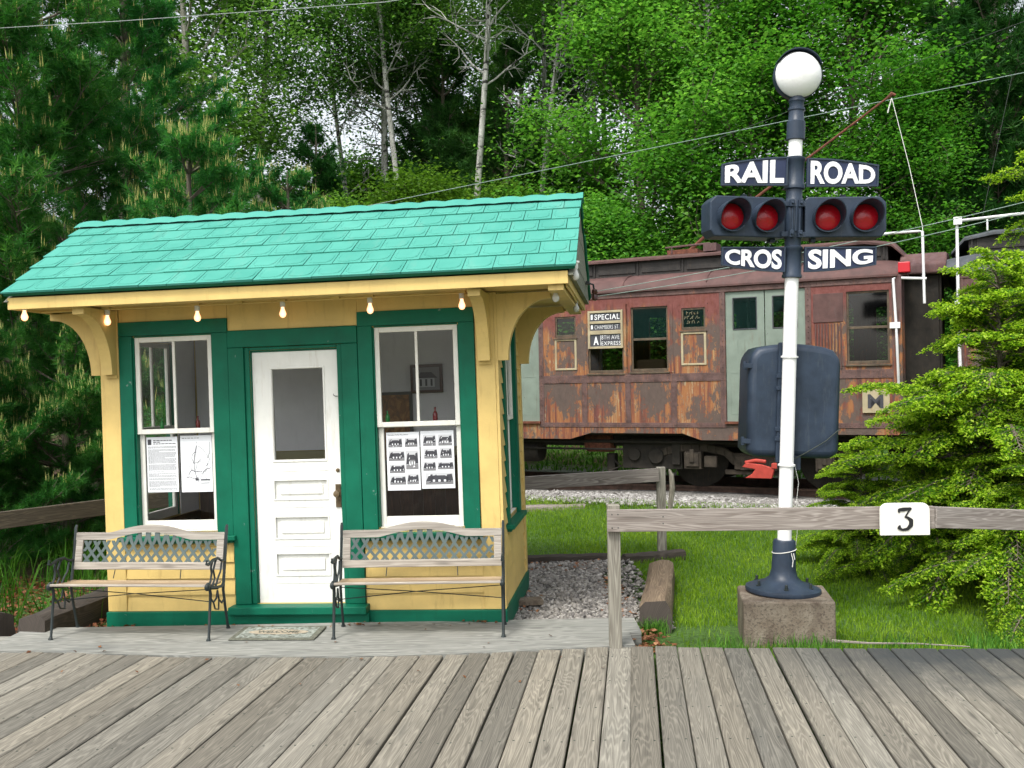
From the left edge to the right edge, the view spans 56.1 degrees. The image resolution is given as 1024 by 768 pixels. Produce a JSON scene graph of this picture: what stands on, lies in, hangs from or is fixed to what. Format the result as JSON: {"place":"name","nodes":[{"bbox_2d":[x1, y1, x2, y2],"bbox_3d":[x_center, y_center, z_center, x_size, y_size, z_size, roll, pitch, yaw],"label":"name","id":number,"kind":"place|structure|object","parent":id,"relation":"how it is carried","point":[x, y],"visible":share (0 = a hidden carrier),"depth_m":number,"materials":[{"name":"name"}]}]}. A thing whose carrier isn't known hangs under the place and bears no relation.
{"place":"outdoors","nodes":[
{"label":"outdoors","id":0,"kind":"place"},
{"bbox_2d":[0,517,107,624],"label":"tall grass","id":1,"kind":"structure","parent":0,"point":[61,552],"depth_m":10.09,"materials":[{"name":"plant"}]},
{"bbox_2d":[3,0,396,27],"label":"overhead wire","id":2,"kind":"object","parent":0,"point":[200,15],"visible":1,"depth_m":12.00,"materials":[{"name":"grey"}]},
{"bbox_2d":[0,417,1022,767],"bbox_3d":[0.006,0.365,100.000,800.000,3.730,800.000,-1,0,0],"label":"lawn","id":3,"kind":"structure","parent":0,"point":[730,631],"depth_m":10.11,"materials":[{"name":"plant"}]},
{"bbox_2d":[0,612,15,635],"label":"railway tie","id":4,"kind":"object","parent":3,"relation":"on","point":[7,627],"visible":0.76,"depth_m":8.18,"materials":[{"name":"brown wood"}]},
{"bbox_2d":[0,297,90,566],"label":"pine tree","id":5,"kind":"object","parent":3,"relation":"on","point":[15,435],"visible":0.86,"depth_m":10.62,"materials":[{"name":"green plant"}]},
{"bbox_2d":[17,587,108,632],"bbox_3d":[-3.770,2.049,9.293,0.272,0.316,2.663,-1,0,11],"label":"railway tie","id":6,"kind":"object","parent":3,"relation":"on","point":[88,611],"visible":0.26,"depth_m":8.37,"materials":[{"name":"brown wood"}]},
{"bbox_2d":[0,575,135,635],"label":"leaf litter","id":7,"kind":"object","parent":3,"relation":"on","point":[42,584],"visible":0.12,"depth_m":9.64,"materials":[{"name":"brown plant"}]},
{"bbox_2d":[0,212,164,549],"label":"pine tree","id":8,"kind":"object","parent":3,"relation":"on","point":[58,367],"visible":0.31,"depth_m":11.73,"materials":[{"name":"green plant"}]},
{"bbox_2d":[0,492,168,528],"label":"rail fence","id":9,"kind":"object","parent":3,"relation":"on","point":[44,514],"visible":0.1,"depth_m":9.61,"materials":[{"name":"brown wood"}]},
{"bbox_2d":[0,0,183,526],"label":"pine tree","id":10,"kind":"object","parent":3,"relation":"on","point":[47,127],"visible":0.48,"depth_m":12.73,"materials":[{"name":"green plant"}]},
{"bbox_2d":[368,72,1023,205],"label":"overhead wire","id":11,"kind":"object","parent":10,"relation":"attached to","point":[693,139],"visible":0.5,"depth_m":16.00,"materials":[{"name":"grey"}]},
{"bbox_2d":[0,0,273,472],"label":"pine tree","id":12,"kind":"object","parent":3,"relation":"on","point":[164,90],"visible":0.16,"depth_m":16.51,"materials":[{"name":"green plant"}]},
{"bbox_2d":[40,113,262,520],"bbox_3d":[-4.284,-0.706,13.669,4.021,6.295,4.760,-1,0,35],"label":"pine tree","id":13,"kind":"object","parent":3,"relation":"on","point":[190,142],"visible":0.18,"depth_m":13.10,"materials":[{"name":"green plant"}]},
{"bbox_2d":[41,0,373,211],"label":"poplar tree","id":14,"kind":"object","parent":3,"relation":"on","point":[183,43],"visible":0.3,"depth_m":21.43,"materials":[{"name":"green plant"}]},
{"bbox_2d":[165,0,384,212],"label":"poplar tree","id":15,"kind":"object","parent":3,"relation":"on","point":[300,38],"visible":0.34,"depth_m":25.02,"materials":[{"name":"green plant"}]},
{"bbox_2d":[248,161,329,211],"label":"pine tree","id":16,"kind":"object","parent":3,"relation":"on","point":[274,192],"visible":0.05,"depth_m":17.29,"materials":[{"name":"green plant"}]},
{"bbox_2d":[0,192,597,626],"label":"waiting hut","id":17,"kind":"object","parent":3,"relation":"on","point":[294,344],"visible":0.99,"depth_m":8.35,"materials":[{"name":"yellow paint"}]},
{"bbox_2d":[141,343,179,519],"bbox_3d":[-3.504,0.441,9.330,0.170,1.960,1.025,-2,0,7],"label":"window","id":18,"kind":"structure","parent":17,"relation":"in","point":[173,497],"depth_m":9.63,"materials":[{"name":"white paint"}]},
{"bbox_2d":[146,437,178,491],"bbox_3d":[-3.105,0.716,8.532,0.290,0.490,0.004,-2,0,7],"label":"notice","id":19,"kind":"object","parent":17,"relation":"attached to","point":[162,464],"visible":1,"depth_m":8.53,"materials":[{"name":"white paper"}]},
{"bbox_2d":[118,318,236,544],"bbox_3d":[-2.960,0.421,8.465,1.080,1.960,0.170,-2,0,7],"label":"window","id":20,"kind":"structure","parent":17,"relation":"in","point":[134,449],"depth_m":8.47,"materials":[{"name":"green paint"}]},
{"bbox_2d":[180,435,212,491],"bbox_3d":[-2.790,0.705,8.493,0.290,0.500,0.008,-2,0,6],"label":"notice","id":21,"kind":"object","parent":17,"relation":"attached to","point":[196,465],"visible":1,"depth_m":8.49,"materials":[{"name":"white paper"}]},
{"bbox_2d":[252,349,344,602],"bbox_3d":[-1.859,0.806,8.333,0.771,2.188,0.115,-2,0,7],"label":"door","id":22,"kind":"structure","parent":17,"relation":"in","point":[299,501],"depth_m":8.36,"materials":[{"name":"white paint"}]},
{"bbox_2d":[382,391,413,462],"bbox_3d":[-1.206,0.443,9.770,0.410,0.720,0.032,-2,0,7],"label":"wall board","id":23,"kind":"object","parent":17,"relation":"attached to","point":[398,406],"depth_m":9.75,"materials":[{"name":"brown"}]},
{"bbox_2d":[386,432,420,490],"bbox_3d":[-0.935,0.665,8.264,0.290,0.500,0.004,-2,0,7],"label":"notice","id":24,"kind":"object","parent":17,"relation":"attached to","point":[403,460],"visible":1,"depth_m":8.26,"materials":[{"name":"white paper"}]},
{"bbox_2d":[356,307,480,540],"bbox_3d":[-0.802,0.345,8.200,1.088,1.960,0.170,-2,0,7],"label":"window","id":25,"kind":"structure","parent":17,"relation":"in","point":[372,426],"depth_m":8.20,"materials":[{"name":"green paint"}]},
{"bbox_2d":[410,364,442,392],"bbox_3d":[-0.866,-0.055,9.727,0.330,0.290,0.043,-2,0,7],"label":"framed picture","id":26,"kind":"object","parent":17,"relation":"attached to","point":[430,378],"visible":0.96,"depth_m":9.71,"materials":[{"name":"grey"}]},
{"bbox_2d":[420,430,454,488],"bbox_3d":[-0.637,0.647,8.228,0.290,0.495,0.004,-2,0,7],"label":"notice","id":27,"kind":"object","parent":17,"relation":"attached to","point":[437,461],"visible":1,"depth_m":8.23,"materials":[{"name":"white paper"}]},
{"bbox_2d":[501,329,526,531],"bbox_3d":[-0.032,0.320,8.904,0.170,1.960,1.025,-2,0,7],"label":"window","id":28,"kind":"structure","parent":17,"relation":"in","point":[509,370],"depth_m":9.24,"materials":[{"name":"green paint"}]},
{"bbox_2d":[597,202,1023,291],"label":"thin wire","id":29,"kind":"object","parent":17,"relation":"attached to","point":[829,246],"visible":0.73,"depth_m":9.22,"materials":[{"name":"grey"}]},
{"bbox_2d":[600,212,1022,295],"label":"thin wire","id":30,"kind":"object","parent":17,"relation":"attached to","point":[803,261],"visible":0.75,"depth_m":9.28,"materials":[{"name":"grey"}]},
{"bbox_2d":[275,119,358,209],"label":"pine tree","id":31,"kind":"object","parent":3,"relation":"on","point":[323,165],"visible":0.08,"depth_m":22.78,"materials":[{"name":"green plant"}]},
{"bbox_2d":[0,618,641,666],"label":"boardwalk edge","id":32,"kind":"object","parent":3,"relation":"on","point":[396,639],"visible":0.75,"depth_m":7.58,"materials":[{"name":"concrete"}]},
{"bbox_2d":[46,524,230,640],"bbox_3d":[-3.054,1.620,7.876,1.363,0.874,0.458,-1,0,5],"label":"bench","id":33,"kind":"object","parent":32,"relation":"on","point":[218,561],"visible":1,"depth_m":8.01,"materials":[{"name":"wood"}]},
{"bbox_2d":[228,626,326,640],"bbox_3d":[-1.895,2.018,7.790,0.690,0.018,0.410,-1,0,3],"label":"doormat","id":34,"kind":"object","parent":32,"relation":"on","point":[254,633],"visible":1,"depth_m":7.75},
{"bbox_2d":[26,620,601,685],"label":"leaf litter","id":35,"kind":"object","parent":32,"relation":"on","point":[485,621],"visible":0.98,"depth_m":8.02,"materials":[{"name":"brown plant"}]},
{"bbox_2d":[330,520,506,639],"bbox_3d":[-0.744,1.580,7.787,1.389,0.874,0.459,-1,0,1],"label":"bench","id":36,"kind":"object","parent":32,"relation":"on","point":[497,558],"visible":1,"depth_m":7.94,"materials":[{"name":"wood"}]},
{"bbox_2d":[275,174,388,208],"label":"sapling","id":37,"kind":"object","parent":3,"relation":"on","point":[342,203],"visible":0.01,"depth_m":20.83,"materials":[{"name":"green plant"}]},
{"bbox_2d":[289,127,391,204],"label":"sapling","id":38,"kind":"object","parent":3,"relation":"on","point":[360,168],"visible":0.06,"depth_m":30.17,"materials":[{"name":"green plant"}]},
{"bbox_2d":[282,0,410,201],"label":"dead birch","id":39,"kind":"object","parent":3,"relation":"on","point":[338,131],"visible":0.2,"depth_m":27.89,"materials":[{"name":"grey plant"}]},
{"bbox_2d":[276,0,471,184],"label":"birch tree","id":40,"kind":"object","parent":3,"relation":"on","point":[380,18],"visible":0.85,"depth_m":25.25,"materials":[{"name":"green plant"}]},
{"bbox_2d":[295,0,484,191],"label":"birch tree","id":41,"kind":"object","parent":3,"relation":"on","point":[360,67],"visible":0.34,"depth_m":27.26,"materials":[{"name":"green plant"}]},
{"bbox_2d":[273,0,511,194],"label":"birch tree","id":42,"kind":"object","parent":3,"relation":"on","point":[360,56],"visible":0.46,"depth_m":26.91,"materials":[{"name":"green plant"}]},
{"bbox_2d":[330,137,506,205],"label":"sapling","id":43,"kind":"object","parent":3,"relation":"on","point":[406,188],"visible":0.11,"depth_m":21.85,"materials":[{"name":"green plant"}]},
{"bbox_2d":[328,0,540,185],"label":"poplar tree","id":44,"kind":"object","parent":3,"relation":"on","point":[491,65],"visible":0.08,"depth_m":30.45,"materials":[{"name":"green plant"}]},
{"bbox_2d":[372,32,501,199],"bbox_3d":[-2.045,-4.289,26.889,5.784,11.227,6.363,-1,0,-38],"label":"pine tree","id":45,"kind":"object","parent":3,"relation":"on","point":[441,115],"visible":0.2,"depth_m":26.50,"materials":[{"name":"green plant"}]},
{"bbox_2d":[370,80,582,185],"bbox_3d":[-1.200,-4.332,30.603,7.760,10.853,8.817,-1,0,-42],"label":"sapling","id":46,"kind":"object","parent":3,"relation":"on","point":[469,111],"visible":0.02,"depth_m":29.15,"materials":[{"name":"green plant"}]},
{"bbox_2d":[409,0,566,197],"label":"birch tree","id":47,"kind":"object","parent":3,"relation":"on","point":[489,5],"visible":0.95,"depth_m":23.76,"materials":[{"name":"white plant"}]},
{"bbox_2d":[440,35,582,203],"bbox_3d":[0.093,-4.003,25.397,5.490,10.656,6.040,-1,0,28],"label":"pine tree","id":48,"kind":"object","parent":3,"relation":"on","point":[506,82],"visible":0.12,"depth_m":25.02,"materials":[{"name":"green plant"}]},
{"bbox_2d":[0,646,1023,767],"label":"boardwalk","id":49,"kind":"structure","parent":3,"relation":"on","point":[911,708],"depth_m":5.89,"materials":[{"name":"grey wood"}]},
{"bbox_2d":[607,503,1023,648],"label":"rail fence","id":50,"kind":"object","parent":49,"relation":"on","point":[887,519],"visible":0.98,"depth_m":7.16,"materials":[{"name":"grey wood"}]},
{"bbox_2d":[463,158,570,198],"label":"sapling","id":51,"kind":"object","parent":3,"relation":"on","point":[505,186],"visible":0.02,"depth_m":23.57,"materials":[{"name":"green plant"}]},
{"bbox_2d":[420,0,613,177],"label":"poplar tree","id":52,"kind":"object","parent":3,"relation":"on","point":[530,82],"visible":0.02,"depth_m":33.13,"materials":[{"name":"green plant"}]},
{"bbox_2d":[446,0,589,189],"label":"birch tree","id":53,"kind":"object","parent":3,"relation":"on","point":[542,35],"visible":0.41,"depth_m":26.41,"materials":[{"name":"green plant"}]},
{"bbox_2d":[462,174,605,200],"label":"sapling","id":54,"kind":"object","parent":3,"relation":"on","point":[550,191],"visible":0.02,"depth_m":22.88,"materials":[{"name":"green plant"}]},
{"bbox_2d":[463,0,610,194],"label":"birch tree","id":55,"kind":"object","parent":3,"relation":"on","point":[555,73],"visible":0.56,"depth_m":24.01,"materials":[{"name":"grey plant"}]},
{"bbox_2d":[526,504,585,511],"bbox_3d":[-0.552,1.912,14.150,3.273,0.256,0.238,-1,0,2],"label":"railway tie","id":56,"kind":"object","parent":3,"relation":"on","point":[540,506],"visible":0.15,"depth_m":14.03,"materials":[{"name":"grey wood"}]},
{"bbox_2d":[528,553,607,563],"bbox_3d":[0.306,2.038,10.998,1.820,0.174,0.162,-1,0,-1],"label":"landscape timber","id":57,"kind":"object","parent":3,"relation":"on","point":[547,558],"visible":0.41,"depth_m":10.94,"materials":[{"name":"brown wood"}]},
{"bbox_2d":[534,93,618,195],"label":"pine tree","id":58,"kind":"object","parent":3,"relation":"on","point":[560,128],"visible":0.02,"depth_m":29.65,"materials":[{"name":"green plant"}]},
{"bbox_2d":[494,0,685,157],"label":"birch tree","id":59,"kind":"object","parent":3,"relation":"on","point":[568,60],"visible":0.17,"depth_m":27.81,"materials":[{"name":"green plant"}]},
{"bbox_2d":[495,1,698,151],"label":"birch tree","id":60,"kind":"object","parent":3,"relation":"on","point":[560,84],"visible":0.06,"depth_m":29.35,"materials":[{"name":"green plant"}]},
{"bbox_2d":[525,467,674,550],"bbox_3d":[-0.322,1.571,11.185,4.466,1.130,0.170,-1,0,0],"label":"rail fence","id":61,"kind":"object","parent":3,"relation":"on","point":[657,475],"visible":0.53,"depth_m":11.13,"materials":[{"name":"grey wood"}]},
{"bbox_2d":[557,144,657,216],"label":"maple tree","id":62,"kind":"object","parent":3,"relation":"on","point":[600,186],"visible":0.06,"depth_m":26.65,"materials":[{"name":"green plant"}]},
{"bbox_2d":[546,168,700,260],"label":"sapling","id":63,"kind":"object","parent":3,"relation":"on","point":[624,222],"visible":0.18,"depth_m":20.87,"materials":[{"name":"green plant"}]},
{"bbox_2d":[462,0,786,259],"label":"maple tree","id":64,"kind":"object","parent":3,"relation":"on","point":[637,23],"visible":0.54,"depth_m":21.82,"materials":[{"name":"green plant"}]},
{"bbox_2d":[621,549,685,563],"bbox_3d":[1.599,2.006,11.030,0.794,0.175,0.186,-1,0,-13],"label":"landscape timber","id":65,"kind":"object","parent":3,"relation":"on","point":[656,555],"visible":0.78,"depth_m":10.97,"materials":[{"name":"brown wood"}]},
{"bbox_2d":[573,0,737,224],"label":"poplar tree","id":66,"kind":"object","parent":3,"relation":"on","point":[649,143],"visible":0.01,"depth_m":32.34,"materials":[{"name":"green plant"}]},
{"bbox_2d":[646,217,725,254],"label":"sapling","id":67,"kind":"object","parent":3,"relation":"on","point":[672,237],"visible":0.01,"depth_m":21.54,"materials":[{"name":"green plant"}]},
{"bbox_2d":[525,489,854,507],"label":"ballast","id":68,"kind":"structure","parent":3,"relation":"on","point":[680,499],"depth_m":14.14,"materials":[{"name":"gravel"}]},
{"bbox_2d":[525,471,996,498],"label":"railway track","id":69,"kind":"structure","parent":68,"relation":"on","point":[766,486],"depth_m":15.40,"materials":[{"name":"metal"}]},
{"bbox_2d":[521,92,956,489],"bbox_3d":[0.092,-1.309,17.041,14.270,5.874,3.065,-1,0,26],"label":"subway coach","id":70,"kind":"object","parent":69,"relation":"on","point":[648,378],"visible":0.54,"depth_m":14.21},
{"bbox_2d":[521,329,539,420],"bbox_3d":[0.192,-0.343,15.424,0.555,1.880,0.039,-1,0,26],"label":"door","id":71,"kind":"structure","parent":70,"relation":"in","point":[529,372],"depth_m":15.35,"materials":[{"name":"grey"}]},
{"bbox_2d":[554,316,576,339],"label":"window","id":72,"kind":"structure","parent":70,"relation":"in","point":[565,327],"depth_m":15.08,"materials":[{"name":"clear glass"}]},
{"bbox_2d":[587,309,624,375],"bbox_3d":[1.448,-0.635,14.788,0.620,1.000,0.076,-1,0,26],"label":"window","id":73,"kind":"structure","parent":70,"relation":"in","point":[610,361],"depth_m":14.80,"materials":[{"name":"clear glass"}]},
{"bbox_2d":[630,306,669,373],"bbox_3d":[2.076,-0.661,14.481,0.620,1.010,0.076,-1,0,26],"label":"window","id":74,"kind":"structure","parent":70,"relation":"in","point":[649,325],"depth_m":14.50,"materials":[{"name":"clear glass"}]},
{"bbox_2d":[680,307,706,332],"bbox_3d":[2.671,-0.947,14.174,0.378,0.360,0.193,-1,0,5],"label":"window","id":75,"kind":"structure","parent":70,"relation":"in","point":[699,326],"depth_m":14.19,"materials":[{"name":"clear glass"}]},
{"bbox_2d":[725,290,764,420],"bbox_3d":[3.376,-0.399,13.869,0.555,1.880,0.043,-1,0,26],"label":"door","id":76,"kind":"structure","parent":70,"relation":"in","point":[744,310],"depth_m":13.90,"materials":[{"name":"grey"}]},
{"bbox_2d":[765,288,805,345],"bbox_3d":[3.883,-0.408,13.622,0.555,1.880,0.043,-1,0,26],"label":"door","id":77,"kind":"structure","parent":70,"relation":"in","point":[774,299],"depth_m":13.66,"materials":[{"name":"grey"}]},
{"bbox_2d":[846,290,891,366],"bbox_3d":[4.864,-0.760,13.121,0.590,1.030,0.076,-1,0,26],"label":"window","id":78,"kind":"structure","parent":70,"relation":"in","point":[868,332],"depth_m":13.13,"materials":[{"name":"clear glass"}]},
{"bbox_2d":[946,212,1023,448],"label":"subway coach","id":79,"kind":"object","parent":69,"relation":"on","point":[961,255],"visible":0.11,"depth_m":12.69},
{"bbox_2d":[658,0,740,198],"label":"birch tree","id":80,"kind":"object","parent":3,"relation":"on","point":[701,6],"visible":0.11,"depth_m":25.36,"materials":[{"name":"green plant"}]},
{"bbox_2d":[653,212,771,344],"bbox_3d":[4.690,-1.619,22.708,4.560,5.614,4.014,-1,0,2],"label":"sapling","id":81,"kind":"object","parent":3,"relation":"on","point":[737,242],"visible":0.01,"depth_m":21.99,"materials":[{"name":"green plant"}]},
{"bbox_2d":[588,0,845,245],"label":"maple tree","id":82,"kind":"object","parent":3,"relation":"on","point":[738,159],"visible":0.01,"depth_m":26.39,"materials":[{"name":"green plant"}]},
{"bbox_2d":[604,0,936,345],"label":"maple tree","id":83,"kind":"object","parent":3,"relation":"on","point":[749,20],"visible":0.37,"depth_m":20.97,"materials":[{"name":"green plant"}]},
{"bbox_2d":[737,585,835,648],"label":"concrete block","id":84,"kind":"structure","parent":3,"relation":"on","point":[762,618],"depth_m":7.53,"materials":[{"name":"concrete"}]},
{"bbox_2d":[701,47,885,598],"bbox_3d":[2.292,-0.518,7.997,1.490,4.449,0.805,2,0,0],"label":"crossing signal","id":85,"kind":"object","parent":84,"relation":"on","point":[789,389],"visible":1,"depth_m":7.84,"materials":[{"name":"black metal"}]},
{"bbox_2d":[637,616,1023,658],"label":"grass","id":86,"kind":"structure","parent":3,"relation":"on","point":[990,644],"depth_m":7.41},
{"bbox_2d":[832,639,969,646],"bbox_3d":[2.957,1.979,7.324,0.988,0.025,0.040,-1,0,13],"label":"stick","id":87,"kind":"object","parent":86,"relation":"on","point":[847,641],"visible":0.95,"depth_m":7.34,"materials":[{"name":"brown wood"}]},
{"bbox_2d":[752,187,914,250],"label":"sapling","id":88,"kind":"object","parent":3,"relation":"on","point":[802,243],"visible":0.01,"depth_m":19.93,"materials":[{"name":"green plant"}]},
{"bbox_2d":[680,0,1023,246],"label":"maple tree","id":89,"kind":"object","parent":3,"relation":"on","point":[887,19],"visible":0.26,"depth_m":20.76,"materials":[{"name":"green plant"}]},
{"bbox_2d":[792,435,937,589],"bbox_3d":[3.720,1.325,10.150,1.605,1.538,1.743,-1,0,-16],"label":"hemlock tree","id":90,"kind":"object","parent":3,"relation":"on","point":[853,490],"visible":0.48,"depth_m":10.18,"materials":[{"name":"green plant"}]},
{"bbox_2d":[785,0,955,193],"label":"poplar tree","id":91,"kind":"object","parent":3,"relation":"on","point":[856,74],"depth_m":31.15,"materials":[{"name":"green plant"}]},
{"bbox_2d":[813,405,1001,588],"bbox_3d":[4.146,1.120,9.921,2.297,2.028,2.115,-1,0,-15],"label":"hemlock tree","id":92,"kind":"object","parent":3,"relation":"on","point":[910,561],"visible":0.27,"depth_m":9.66,"materials":[{"name":"green plant"}]},
{"bbox_2d":[812,24,1023,429],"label":"maple tree","id":93,"kind":"object","parent":3,"relation":"on","point":[921,144],"visible":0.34,"depth_m":19.45,"materials":[{"name":"green plant"}]},
{"bbox_2d":[820,246,1023,618],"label":"hemlock tree","id":94,"kind":"object","parent":3,"relation":"on","point":[971,389],"visible":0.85,"depth_m":9.08,"materials":[{"name":"green plant"}]},
{"bbox_2d":[875,186,985,431],"bbox_3d":[8.519,-1.503,19.887,4.378,5.389,3.853,-1,0,-18],"label":"sapling","id":95,"kind":"object","parent":3,"relation":"on","point":[909,245],"visible":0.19,"depth_m":19.36,"materials":[{"name":"green plant"}]},
{"bbox_2d":[871,0,1023,352],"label":"pine tree","id":96,"kind":"object","parent":3,"relation":"on","point":[986,19],"visible":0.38,"depth_m":19.85,"materials":[{"name":"green plant"}]},
{"bbox_2d":[877,0,1022,229],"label":"pine tree","id":97,"kind":"object","parent":3,"relation":"on","point":[921,29],"depth_m":25.80,"materials":[{"name":"green plant"}]},
{"bbox_2d":[877,374,1023,648],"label":"hemlock tree","id":98,"kind":"object","parent":3,"relation":"on","point":[1017,466],"visible":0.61,"depth_m":8.53,"materials":[{"name":"green plant"}]},
{"bbox_2d":[934,116,1023,468],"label":"hemlock tree","id":99,"kind":"object","parent":3,"relation":"on","point":[999,239],"visible":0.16,"depth_m":10.34,"materials":[{"name":"green plant"}]},
{"bbox_2d":[1,0,1023,242],"label":"sky","id":100,"kind":"structure","parent":0,"point":[345,138],"materials":[{"name":"white"}]},
{"bbox_2d":[513,558,675,629],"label":"gravel","id":101,"kind":"structure","parent":0,"point":[577,592],"depth_m":9.51,"materials":[{"name":"gravel"}]},
{"bbox_2d":[519,596,543,605],"bbox_3d":[0.135,2.028,8.950,0.300,0.050,0.160,-1,0,-8],"label":"paving slab","id":102,"kind":"object","parent":101,"relation":"on","point":[531,601],"depth_m":8.88,"materials":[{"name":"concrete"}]},
{"bbox_2d":[519,558,676,652],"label":"leaf litter","id":103,"kind":"object","parent":101,"relation":"on","point":[651,636],"visible":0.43,"depth_m":7.91,"materials":[{"name":"brown plant"}]},
{"bbox_2d":[639,559,674,633],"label":"old beam","id":104,"kind":"structure","parent":101,"relation":"on","point":[657,599],"depth_m":8.42,"materials":[{"name":"brown wood"}]},
{"bbox_2d":[524,432,975,479],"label":"weeds","id":105,"kind":"object","parent":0,"point":[575,462],"visible":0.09,"depth_m":19.24,"materials":[{"name":"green plant"}]},
{"bbox_2d":[526,495,1023,659],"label":"grass","id":106,"kind":"structure","parent":0,"point":[728,593],"depth_m":9.73,"materials":[{"name":"plant"}]},
{"bbox_2d":[687,21,1023,150],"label":"thin wire","id":107,"kind":"object","parent":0,"point":[855,85],"visible":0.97,"depth_m":15.00,"materials":[{"name":"grey"}]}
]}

